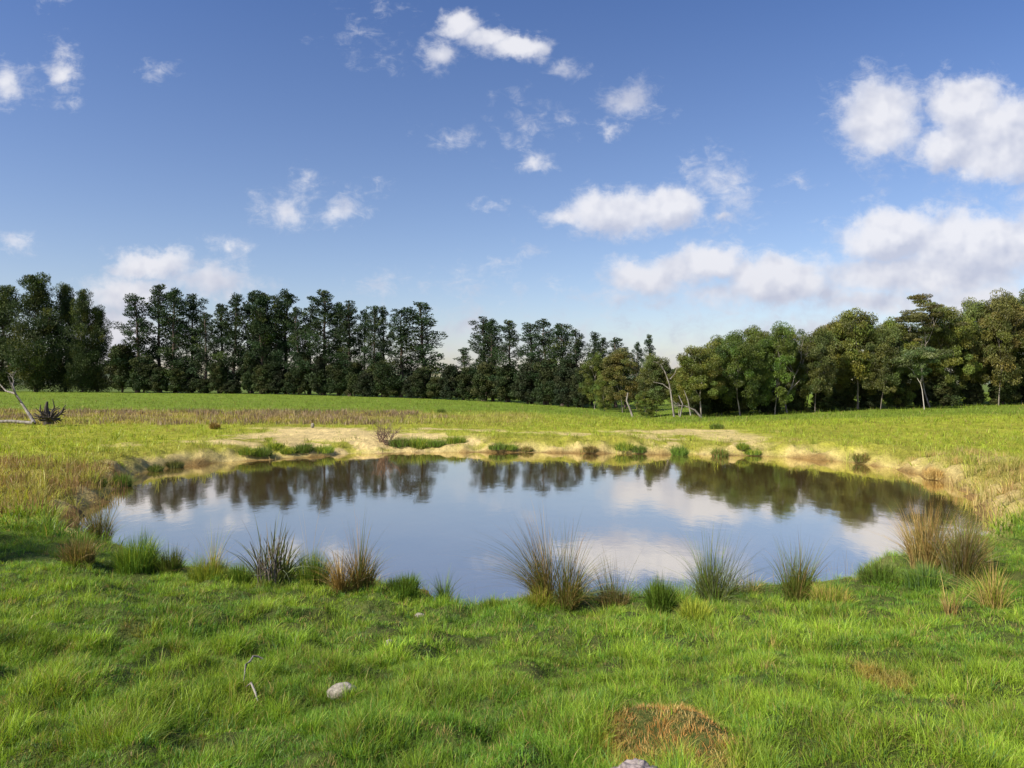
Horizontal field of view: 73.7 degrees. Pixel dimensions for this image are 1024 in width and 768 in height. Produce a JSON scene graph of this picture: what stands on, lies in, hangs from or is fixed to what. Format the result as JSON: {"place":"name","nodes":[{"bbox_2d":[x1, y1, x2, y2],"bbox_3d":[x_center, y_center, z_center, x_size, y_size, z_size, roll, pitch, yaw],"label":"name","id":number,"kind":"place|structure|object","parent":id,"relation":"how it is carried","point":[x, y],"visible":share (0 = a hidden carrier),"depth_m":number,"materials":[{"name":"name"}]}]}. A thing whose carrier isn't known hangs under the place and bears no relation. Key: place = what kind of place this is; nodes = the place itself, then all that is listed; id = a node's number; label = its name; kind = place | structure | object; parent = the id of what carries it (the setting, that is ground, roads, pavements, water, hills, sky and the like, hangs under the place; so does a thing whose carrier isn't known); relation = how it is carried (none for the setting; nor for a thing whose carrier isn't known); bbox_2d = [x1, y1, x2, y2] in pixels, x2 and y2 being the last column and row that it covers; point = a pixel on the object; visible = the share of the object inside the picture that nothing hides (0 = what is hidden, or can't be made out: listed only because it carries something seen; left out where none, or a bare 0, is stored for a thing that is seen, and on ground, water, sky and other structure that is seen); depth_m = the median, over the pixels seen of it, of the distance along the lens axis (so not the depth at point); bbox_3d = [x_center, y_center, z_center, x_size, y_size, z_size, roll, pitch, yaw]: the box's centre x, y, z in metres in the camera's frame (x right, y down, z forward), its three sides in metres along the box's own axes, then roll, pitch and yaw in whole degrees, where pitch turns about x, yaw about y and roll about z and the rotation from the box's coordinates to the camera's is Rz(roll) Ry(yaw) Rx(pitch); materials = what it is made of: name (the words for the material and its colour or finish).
{"place":"outdoors","nodes":[
{"label":"outdoors","id":0,"kind":"place"},
{"bbox_2d":[0,384,1023,767],"bbox_3d":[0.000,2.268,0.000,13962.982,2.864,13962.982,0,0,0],"label":"ground","id":1,"kind":"structure","parent":0,"point":[362,440],"depth_m":10.22,"materials":[{"name":"plant"}]},
{"bbox_2d":[0,285,30,391],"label":"pine tree","id":2,"kind":"object","parent":1,"relation":"on","point":[6,292],"visible":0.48,"depth_m":131.15,"materials":[{"name":"green plant"}]},
{"bbox_2d":[0,272,72,391],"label":"pine tree","id":3,"kind":"object","parent":1,"relation":"on","point":[35,371],"visible":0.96,"depth_m":127.40,"materials":[{"name":"green plant"}]},
{"bbox_2d":[34,399,65,424],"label":"clump","id":4,"kind":"object","parent":1,"relation":"on","point":[47,417],"visible":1,"depth_m":38.24,"materials":[{"name":"grey plant"}]},
{"bbox_2d":[46,282,81,391],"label":"pine tree","id":5,"kind":"object","parent":1,"relation":"on","point":[63,293],"visible":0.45,"depth_m":132.00,"materials":[{"name":"green plant"}]},
{"bbox_2d":[1,479,133,541],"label":"rush tussock","id":6,"kind":"object","parent":1,"relation":"on","point":[92,527],"visible":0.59,"depth_m":12.65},
{"bbox_2d":[57,288,103,391],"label":"pine tree","id":7,"kind":"object","parent":1,"relation":"on","point":[81,309],"visible":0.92,"depth_m":128.81,"materials":[{"name":"green plant"}]},
{"bbox_2d":[45,530,118,567],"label":"grass tuft","id":8,"kind":"object","parent":1,"relation":"on","point":[74,554],"visible":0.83,"depth_m":9.83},
{"bbox_2d":[68,305,113,391],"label":"pine tree","id":9,"kind":"object","parent":1,"relation":"on","point":[97,336],"visible":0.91,"depth_m":129.93,"materials":[{"name":"green plant"}]},
{"bbox_2d":[104,343,140,392],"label":"bushy tree","id":10,"kind":"object","parent":1,"relation":"on","point":[119,376],"visible":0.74,"depth_m":127.70,"materials":[{"name":"plant"}]},
{"bbox_2d":[108,293,162,392],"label":"pine tree","id":11,"kind":"object","parent":1,"relation":"on","point":[138,345],"visible":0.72,"depth_m":128.61,"materials":[{"name":"green plant"}]},
{"bbox_2d":[99,527,176,574],"bbox_3d":[-5.473,2.407,10.081,1.391,0.799,1.648,0,0,-40],"label":"grass tuft","id":12,"kind":"object","parent":1,"relation":"on","point":[139,561],"visible":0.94,"depth_m":10.06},
{"bbox_2d":[124,355,158,392],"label":"bushy tree","id":13,"kind":"object","parent":1,"relation":"on","point":[137,384],"visible":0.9,"depth_m":126.31,"materials":[{"name":"plant"}]},
{"bbox_2d":[148,366,168,392],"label":"bushy tree","id":14,"kind":"object","parent":1,"relation":"on","point":[158,386],"visible":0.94,"depth_m":125.84,"materials":[{"name":"plant"}]},
{"bbox_2d":[135,284,182,392],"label":"pine tree","id":15,"kind":"object","parent":1,"relation":"on","point":[158,288],"visible":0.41,"depth_m":131.11,"materials":[{"name":"green plant"}]},
{"bbox_2d":[129,538,191,574],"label":"grass tuft","id":16,"kind":"object","parent":1,"relation":"on","point":[174,561],"visible":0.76,"depth_m":10.16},
{"bbox_2d":[149,287,199,392],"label":"pine tree","id":17,"kind":"object","parent":1,"relation":"on","point":[169,351],"visible":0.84,"depth_m":128.41,"materials":[{"name":"green plant"}]},
{"bbox_2d":[167,293,214,392],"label":"pine tree","id":18,"kind":"object","parent":1,"relation":"on","point":[191,299],"visible":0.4,"depth_m":130.47,"materials":[{"name":"green plant"}]},
{"bbox_2d":[182,555,231,582],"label":"grass tuft","id":19,"kind":"object","parent":1,"relation":"on","point":[198,578],"visible":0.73,"depth_m":9.80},
{"bbox_2d":[185,312,230,392],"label":"pine tree","id":20,"kind":"object","parent":1,"relation":"on","point":[204,322],"visible":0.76,"depth_m":127.43,"materials":[{"name":"green plant"}]},
{"bbox_2d":[207,361,227,393],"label":"bushy tree","id":21,"kind":"object","parent":1,"relation":"on","point":[217,377],"visible":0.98,"depth_m":125.33,"materials":[{"name":"plant"}]},
{"bbox_2d":[202,303,245,392],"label":"pine tree","id":22,"kind":"object","parent":1,"relation":"on","point":[217,323],"visible":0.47,"depth_m":128.95,"materials":[{"name":"green plant"}]},
{"bbox_2d":[210,292,249,393],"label":"pine tree","id":23,"kind":"object","parent":1,"relation":"on","point":[236,306],"visible":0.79,"depth_m":127.84,"materials":[{"name":"green plant"}]},
{"bbox_2d":[218,559,255,585],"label":"grass tuft","id":24,"kind":"object","parent":1,"relation":"on","point":[240,575],"visible":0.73,"depth_m":9.77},
{"bbox_2d":[228,290,268,393],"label":"pine tree","id":25,"kind":"object","parent":1,"relation":"on","point":[251,298],"visible":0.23,"depth_m":129.74,"materials":[{"name":"green plant"}]},
{"bbox_2d":[237,351,259,393],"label":"bushy tree","id":26,"kind":"object","parent":1,"relation":"on","point":[247,365],"visible":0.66,"depth_m":125.81,"materials":[{"name":"plant"}]},
{"bbox_2d":[241,290,279,393],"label":"pine tree","id":27,"kind":"object","parent":1,"relation":"on","point":[259,328],"visible":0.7,"depth_m":125.69,"materials":[{"name":"green plant"}]},
{"bbox_2d":[251,363,278,393],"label":"bushy tree","id":28,"kind":"object","parent":1,"relation":"on","point":[260,370],"visible":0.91,"depth_m":124.03,"materials":[{"name":"plant"}]},
{"bbox_2d":[219,498,312,584],"bbox_3d":[-3.253,2.180,9.258,1.675,1.196,2.154,0,0,-24],"label":"flax clump","id":29,"kind":"object","parent":1,"relation":"on","point":[277,567],"visible":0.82,"depth_m":9.41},
{"bbox_2d":[261,294,288,393],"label":"pine tree","id":30,"kind":"object","parent":1,"relation":"on","point":[275,302],"visible":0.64,"depth_m":126.57,"materials":[{"name":"green plant"}]},
{"bbox_2d":[260,288,312,393],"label":"pine tree","id":31,"kind":"object","parent":1,"relation":"on","point":[287,301],"visible":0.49,"depth_m":127.10,"materials":[{"name":"green plant"}]},
{"bbox_2d":[281,307,314,394],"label":"pine tree","id":32,"kind":"object","parent":1,"relation":"on","point":[295,342],"visible":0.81,"depth_m":123.01,"materials":[{"name":"green plant"}]},
{"bbox_2d":[278,546,341,588],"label":"grass tuft","id":33,"kind":"object","parent":1,"relation":"on","point":[309,575],"visible":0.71,"depth_m":9.40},
{"bbox_2d":[290,304,329,394],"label":"pine tree","id":34,"kind":"object","parent":1,"relation":"on","point":[310,319],"visible":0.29,"depth_m":124.99,"materials":[{"name":"green plant"}]},
{"bbox_2d":[296,289,348,394],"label":"pine tree","id":35,"kind":"object","parent":1,"relation":"on","point":[323,311],"visible":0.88,"depth_m":121.35,"materials":[{"name":"green plant"}]},
{"bbox_2d":[300,544,367,595],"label":"rush tussock","id":36,"kind":"object","parent":1,"relation":"on","point":[339,584],"visible":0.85,"depth_m":8.73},
{"bbox_2d":[323,361,346,395],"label":"bushy tree","id":37,"kind":"object","parent":1,"relation":"on","point":[334,368],"visible":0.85,"depth_m":119.72,"materials":[{"name":"plant"}]},
{"bbox_2d":[325,300,370,395],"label":"pine tree","id":38,"kind":"object","parent":1,"relation":"on","point":[347,323],"visible":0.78,"depth_m":119.39,"materials":[{"name":"green plant"}]},
{"bbox_2d":[309,511,403,592],"bbox_3d":[-2.214,2.134,8.631,2.062,1.234,2.611,0,0,0],"label":"rush tussock","id":39,"kind":"object","parent":1,"relation":"on","point":[361,579],"visible":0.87,"depth_m":8.96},
{"bbox_2d":[352,370,379,396],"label":"bushy tree","id":40,"kind":"object","parent":1,"relation":"on","point":[362,382],"visible":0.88,"depth_m":116.39,"materials":[{"name":"plant"}]},
{"bbox_2d":[356,305,389,396],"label":"pine tree","id":41,"kind":"object","parent":1,"relation":"on","point":[373,327],"visible":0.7,"depth_m":118.48,"materials":[{"name":"green plant"}]},
{"bbox_2d":[373,306,397,396],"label":"pine tree","id":42,"kind":"object","parent":1,"relation":"on","point":[383,317],"visible":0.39,"depth_m":119.59,"materials":[{"name":"green plant"}]},
{"bbox_2d":[373,310,418,397],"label":"pine tree","id":43,"kind":"object","parent":1,"relation":"on","point":[402,358],"visible":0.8,"depth_m":114.67,"materials":[{"name":"green plant"}]},
{"bbox_2d":[377,569,433,599],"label":"grass tuft","id":44,"kind":"object","parent":1,"relation":"on","point":[404,586],"visible":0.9,"depth_m":9.02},
{"bbox_2d":[384,301,447,397],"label":"pine tree","id":45,"kind":"object","parent":1,"relation":"on","point":[422,334],"visible":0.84,"depth_m":115.00,"materials":[{"name":"green plant"}]},
{"bbox_2d":[409,367,430,398],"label":"bushy tree","id":46,"kind":"object","parent":1,"relation":"on","point":[421,376],"visible":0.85,"depth_m":110.95,"materials":[{"name":"plant"}]},
{"bbox_2d":[437,364,461,399],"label":"bushy tree","id":47,"kind":"object","parent":1,"relation":"on","point":[447,378],"visible":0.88,"depth_m":106.51,"materials":[{"name":"plant"}]},
{"bbox_2d":[454,367,476,400],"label":"bushy tree","id":48,"kind":"object","parent":1,"relation":"on","point":[464,375],"visible":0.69,"depth_m":104.37,"materials":[{"name":"plant"}]},
{"bbox_2d":[470,361,497,401],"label":"bushy tree","id":49,"kind":"object","parent":1,"relation":"on","point":[482,381],"visible":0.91,"depth_m":99.50,"materials":[{"name":"plant"}]},
{"bbox_2d":[468,316,503,400],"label":"pine tree","id":50,"kind":"object","parent":1,"relation":"on","point":[477,347],"visible":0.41,"depth_m":103.58,"materials":[{"name":"green plant"}]},
{"bbox_2d":[476,318,507,401],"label":"pine tree","id":51,"kind":"object","parent":1,"relation":"on","point":[491,328],"visible":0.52,"depth_m":101.47,"materials":[{"name":"green plant"}]},
{"bbox_2d":[491,366,516,401],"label":"bushy tree","id":52,"kind":"object","parent":1,"relation":"on","point":[504,376],"visible":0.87,"depth_m":97.06,"materials":[{"name":"plant"}]},
{"bbox_2d":[488,319,527,401],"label":"pine tree","id":53,"kind":"object","parent":1,"relation":"on","point":[509,337],"visible":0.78,"depth_m":97.96,"materials":[{"name":"green plant"}]},
{"bbox_2d":[0,514,1023,767],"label":"grass","id":54,"kind":"structure","parent":1,"relation":"on","point":[580,712],"depth_m":4.15,"materials":[{"name":"plant"}]},
{"bbox_2d":[0,391,1023,543],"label":"meadow grass","id":55,"kind":"structure","parent":1,"relation":"on","point":[19,513],"depth_m":35.59,"materials":[{"name":"plant"}]},
{"bbox_2d":[0,406,1023,596],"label":"dry grass","id":56,"kind":"structure","parent":1,"relation":"on","point":[79,467],"depth_m":21.13,"materials":[{"name":"plant"}]},
{"bbox_2d":[510,361,537,403],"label":"bushy tree","id":57,"kind":"object","parent":1,"relation":"on","point":[523,391],"visible":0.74,"depth_m":91.97,"materials":[{"name":"plant"}]},
{"bbox_2d":[511,322,540,403],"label":"pine tree","id":58,"kind":"object","parent":1,"relation":"on","point":[528,336],"visible":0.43,"depth_m":94.27,"materials":[{"name":"green plant"}]},
{"bbox_2d":[514,583,559,610],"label":"grass tuft","id":59,"kind":"object","parent":1,"relation":"on","point":[537,601],"visible":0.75,"depth_m":8.57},
{"bbox_2d":[531,358,557,404],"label":"bushy tree","id":60,"kind":"object","parent":1,"relation":"on","point":[545,371],"visible":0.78,"depth_m":89.20,"materials":[{"name":"plant"}]},
{"bbox_2d":[521,318,569,404],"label":"pine tree","id":61,"kind":"object","parent":1,"relation":"on","point":[545,343],"visible":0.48,"depth_m":91.02,"materials":[{"name":"green plant"}]},
{"bbox_2d":[432,503,694,616],"bbox_3d":[0.537,2.094,8.724,3.868,1.472,2.939,0,0,22],"label":"rush tussock","id":62,"kind":"object","parent":1,"relation":"on","point":[538,577],"visible":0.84,"depth_m":8.66,"materials":[{"name":"plant"}]},
{"bbox_2d":[545,323,581,405],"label":"pine tree","id":63,"kind":"object","parent":1,"relation":"on","point":[563,345],"visible":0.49,"depth_m":88.33,"materials":[{"name":"green plant"}]},
{"bbox_2d":[553,359,576,406],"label":"bushy tree","id":64,"kind":"object","parent":1,"relation":"on","point":[563,391],"visible":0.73,"depth_m":84.16,"materials":[{"name":"plant"}]},
{"bbox_2d":[561,329,593,406],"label":"pine tree","id":65,"kind":"object","parent":1,"relation":"on","point":[576,350],"visible":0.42,"depth_m":85.10,"materials":[{"name":"green plant"}]},
{"bbox_2d":[570,366,594,407],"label":"bushy tree","id":66,"kind":"object","parent":1,"relation":"on","point":[579,397],"visible":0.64,"depth_m":82.42,"materials":[{"name":"plant"}]},
{"bbox_2d":[577,351,607,408],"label":"gum tree","id":67,"kind":"object","parent":1,"relation":"on","point":[594,373],"visible":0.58,"depth_m":79.25,"materials":[{"name":"green plant"}]},
{"bbox_2d":[593,584,634,609],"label":"grass tuft","id":68,"kind":"object","parent":1,"relation":"on","point":[613,599],"visible":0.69,"depth_m":8.58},
{"bbox_2d":[597,347,647,412],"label":"gum tree","id":69,"kind":"object","parent":1,"relation":"on","point":[616,364],"visible":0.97,"depth_m":71.88,"materials":[{"name":"green plant"}]},
{"bbox_2d":[634,391,658,417],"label":"bush","id":70,"kind":"object","parent":1,"relation":"on","point":[639,398],"visible":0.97,"depth_m":60.26,"materials":[{"name":"green plant"}]},
{"bbox_2d":[635,353,673,414],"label":"gum tree","id":71,"kind":"object","parent":1,"relation":"on","point":[655,372],"visible":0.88,"depth_m":60.15,"materials":[{"name":"green plant"}]},
{"bbox_2d":[630,570,689,614],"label":"grass tuft","id":72,"kind":"object","parent":1,"relation":"on","point":[655,592],"visible":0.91,"depth_m":8.10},
{"bbox_2d":[663,593,717,623],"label":"grass tuft","id":73,"kind":"object","parent":1,"relation":"on","point":[695,609],"visible":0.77,"depth_m":7.39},
{"bbox_2d":[673,345,728,415],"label":"gum tree","id":74,"kind":"object","parent":1,"relation":"on","point":[708,364],"visible":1,"depth_m":55.03,"materials":[{"name":"green plant"}]},
{"bbox_2d":[632,519,789,604],"bbox_3d":[2.804,2.283,9.316,2.799,1.264,3.192,0,0,0],"label":"rush tussock","id":75,"kind":"object","parent":1,"relation":"on","point":[709,585],"visible":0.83,"depth_m":8.94,"materials":[{"name":"plant"}]},
{"bbox_2d":[715,330,766,415],"bbox_3d":[18.731,-0.946,56.051,4.275,7.281,4.125,0,0,-43],"label":"gum tree","id":76,"kind":"object","parent":1,"relation":"on","point":[736,352],"visible":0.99,"depth_m":55.46,"materials":[{"name":"green plant"}]},
{"bbox_2d":[742,325,780,412],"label":"gum tree","id":77,"kind":"object","parent":1,"relation":"on","point":[753,335],"visible":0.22,"depth_m":59.71,"materials":[{"name":"green plant"}]},
{"bbox_2d":[754,320,797,414],"bbox_3d":[21.872,-1.325,56.851,3.654,7.888,3.787,0,0,32],"label":"gum tree","id":78,"kind":"object","parent":1,"relation":"on","point":[787,346],"visible":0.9,"depth_m":56.12,"materials":[{"name":"green plant"}]},
{"bbox_2d":[773,328,816,410],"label":"gum tree","id":79,"kind":"object","parent":1,"relation":"on","point":[794,364],"visible":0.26,"depth_m":58.48,"materials":[{"name":"green plant"}]},
{"bbox_2d":[730,535,891,603],"bbox_3d":[3.662,2.199,8.540,2.348,1.164,1.837,0,0,24],"label":"rush tussock","id":80,"kind":"object","parent":1,"relation":"on","point":[795,587],"visible":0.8,"depth_m":8.55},
{"bbox_2d":[793,325,837,403],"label":"gum tree","id":81,"kind":"object","parent":1,"relation":"on","point":[822,343],"visible":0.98,"depth_m":57.00,"materials":[{"name":"green plant"}]},
{"bbox_2d":[809,386,842,411],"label":"bushy tree","id":82,"kind":"object","parent":1,"relation":"on","point":[825,402],"visible":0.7,"depth_m":58.53,"materials":[{"name":"plant"}]},
{"bbox_2d":[797,580,859,605],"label":"grass tuft","id":83,"kind":"object","parent":1,"relation":"on","point":[844,594],"visible":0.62,"depth_m":8.09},
{"bbox_2d":[809,314,857,392],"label":"gum tree","id":84,"kind":"object","parent":1,"relation":"on","point":[841,388],"visible":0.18,"depth_m":60.90,"materials":[{"name":"green plant"}]},
{"bbox_2d":[835,382,856,409],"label":"bushy tree","id":85,"kind":"object","parent":1,"relation":"on","point":[849,397],"visible":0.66,"depth_m":61.19,"materials":[{"name":"plant"}]},
{"bbox_2d":[829,307,890,409],"bbox_3d":[30.504,-2.197,60.606,5.129,9.112,5.484,0,0,-18],"label":"gum tree","id":86,"kind":"object","parent":1,"relation":"on","point":[860,328],"visible":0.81,"depth_m":59.23,"materials":[{"name":"green plant"}]},
{"bbox_2d":[856,380,884,408],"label":"bushy tree","id":87,"kind":"object","parent":1,"relation":"on","point":[867,400],"visible":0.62,"depth_m":60.88,"materials":[{"name":"plant"}]},
{"bbox_2d":[848,555,907,585],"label":"grass tuft","id":88,"kind":"object","parent":1,"relation":"on","point":[883,573],"visible":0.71,"depth_m":9.46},
{"bbox_2d":[858,324,903,409],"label":"gum tree","id":89,"kind":"object","parent":1,"relation":"on","point":[890,346],"visible":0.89,"depth_m":58.09,"materials":[{"name":"green plant"}]},
{"bbox_2d":[875,316,925,406],"bbox_3d":[35.242,-1.972,62.275,4.473,8.495,4.691,0,0,32],"label":"gum tree","id":90,"kind":"object","parent":1,"relation":"on","point":[907,370],"visible":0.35,"depth_m":61.56,"materials":[{"name":"green plant"}]},
{"bbox_2d":[890,343,953,409],"bbox_3d":[33.833,-0.587,56.285,4.052,5.568,4.302,0,0,0],"label":"gum tree","id":91,"kind":"object","parent":1,"relation":"on","point":[920,354],"visible":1,"depth_m":55.73,"materials":[{"name":"green plant"}]},
{"bbox_2d":[890,555,959,590],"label":"grass tuft","id":92,"kind":"object","parent":1,"relation":"on","point":[920,579],"visible":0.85,"depth_m":8.80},
{"bbox_2d":[842,492,1011,569],"bbox_3d":[6.115,2.073,10.163,3.154,1.272,3.067,0,0,-41],"label":"rush tussock","id":93,"kind":"object","parent":1,"relation":"on","point":[927,555],"visible":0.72,"depth_m":9.94,"materials":[{"name":"plant"}]},
{"bbox_2d":[891,293,969,406],"bbox_3d":[36.695,-2.967,60.529,5.535,10.359,4.903,0,0,-23],"label":"gum tree","id":94,"kind":"object","parent":1,"relation":"on","point":[933,309],"visible":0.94,"depth_m":60.40,"materials":[{"name":"green plant"}]},
{"bbox_2d":[928,372,961,406],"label":"bushy tree","id":95,"kind":"object","parent":1,"relation":"on","point":[945,394],"visible":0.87,"depth_m":61.82,"materials":[{"name":"plant"}]},
{"bbox_2d":[886,498,1018,578],"bbox_3d":[6.366,2.124,9.429,2.526,1.104,2.718,0,0,0],"label":"rush tussock","id":96,"kind":"object","parent":1,"relation":"on","point":[964,559],"visible":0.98,"depth_m":9.42,"materials":[{"name":"plant"}]},
{"bbox_2d":[924,305,981,405],"bbox_3d":[40.157,-2.628,62.325,4.796,9.490,4.484,0,0,-40],"label":"gum tree","id":97,"kind":"object","parent":1,"relation":"on","point":[950,338],"visible":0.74,"depth_m":61.42,"materials":[{"name":"green plant"}]},
{"bbox_2d":[911,552,1023,610],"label":"grass tuft","id":98,"kind":"object","parent":1,"relation":"on","point":[994,594],"visible":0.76,"depth_m":6.89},
{"bbox_2d":[961,379,987,405],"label":"bushy tree","id":99,"kind":"object","parent":1,"relation":"on","point":[973,394],"visible":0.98,"depth_m":63.16,"materials":[{"name":"plant"}]},
{"bbox_2d":[952,296,1005,385],"bbox_3d":[43.865,-3.099,64.371,4.788,10.422,5.006,0,0,10],"label":"gum tree","id":100,"kind":"object","parent":1,"relation":"on","point":[975,311],"visible":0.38,"depth_m":62.99,"materials":[{"name":"green plant"}]},
{"bbox_2d":[963,287,1023,404],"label":"gum tree","id":101,"kind":"object","parent":1,"relation":"on","point":[1006,316],"visible":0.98,"depth_m":60.57,"materials":[{"name":"green plant"}]},
{"bbox_2d":[987,372,1021,404],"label":"bushy tree","id":102,"kind":"object","parent":1,"relation":"on","point":[1009,394],"visible":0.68,"depth_m":62.24,"materials":[{"name":"plant"}]},
{"bbox_2d":[0,0,1023,375],"label":"sky","id":103,"kind":"structure","parent":0,"point":[679,173],"materials":[{"name":"blue"}]},
{"bbox_2d":[75,452,991,605],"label":"water","id":104,"kind":"structure","parent":0,"point":[419,508],"depth_m":16.06,"materials":[{"name":"liquid"}]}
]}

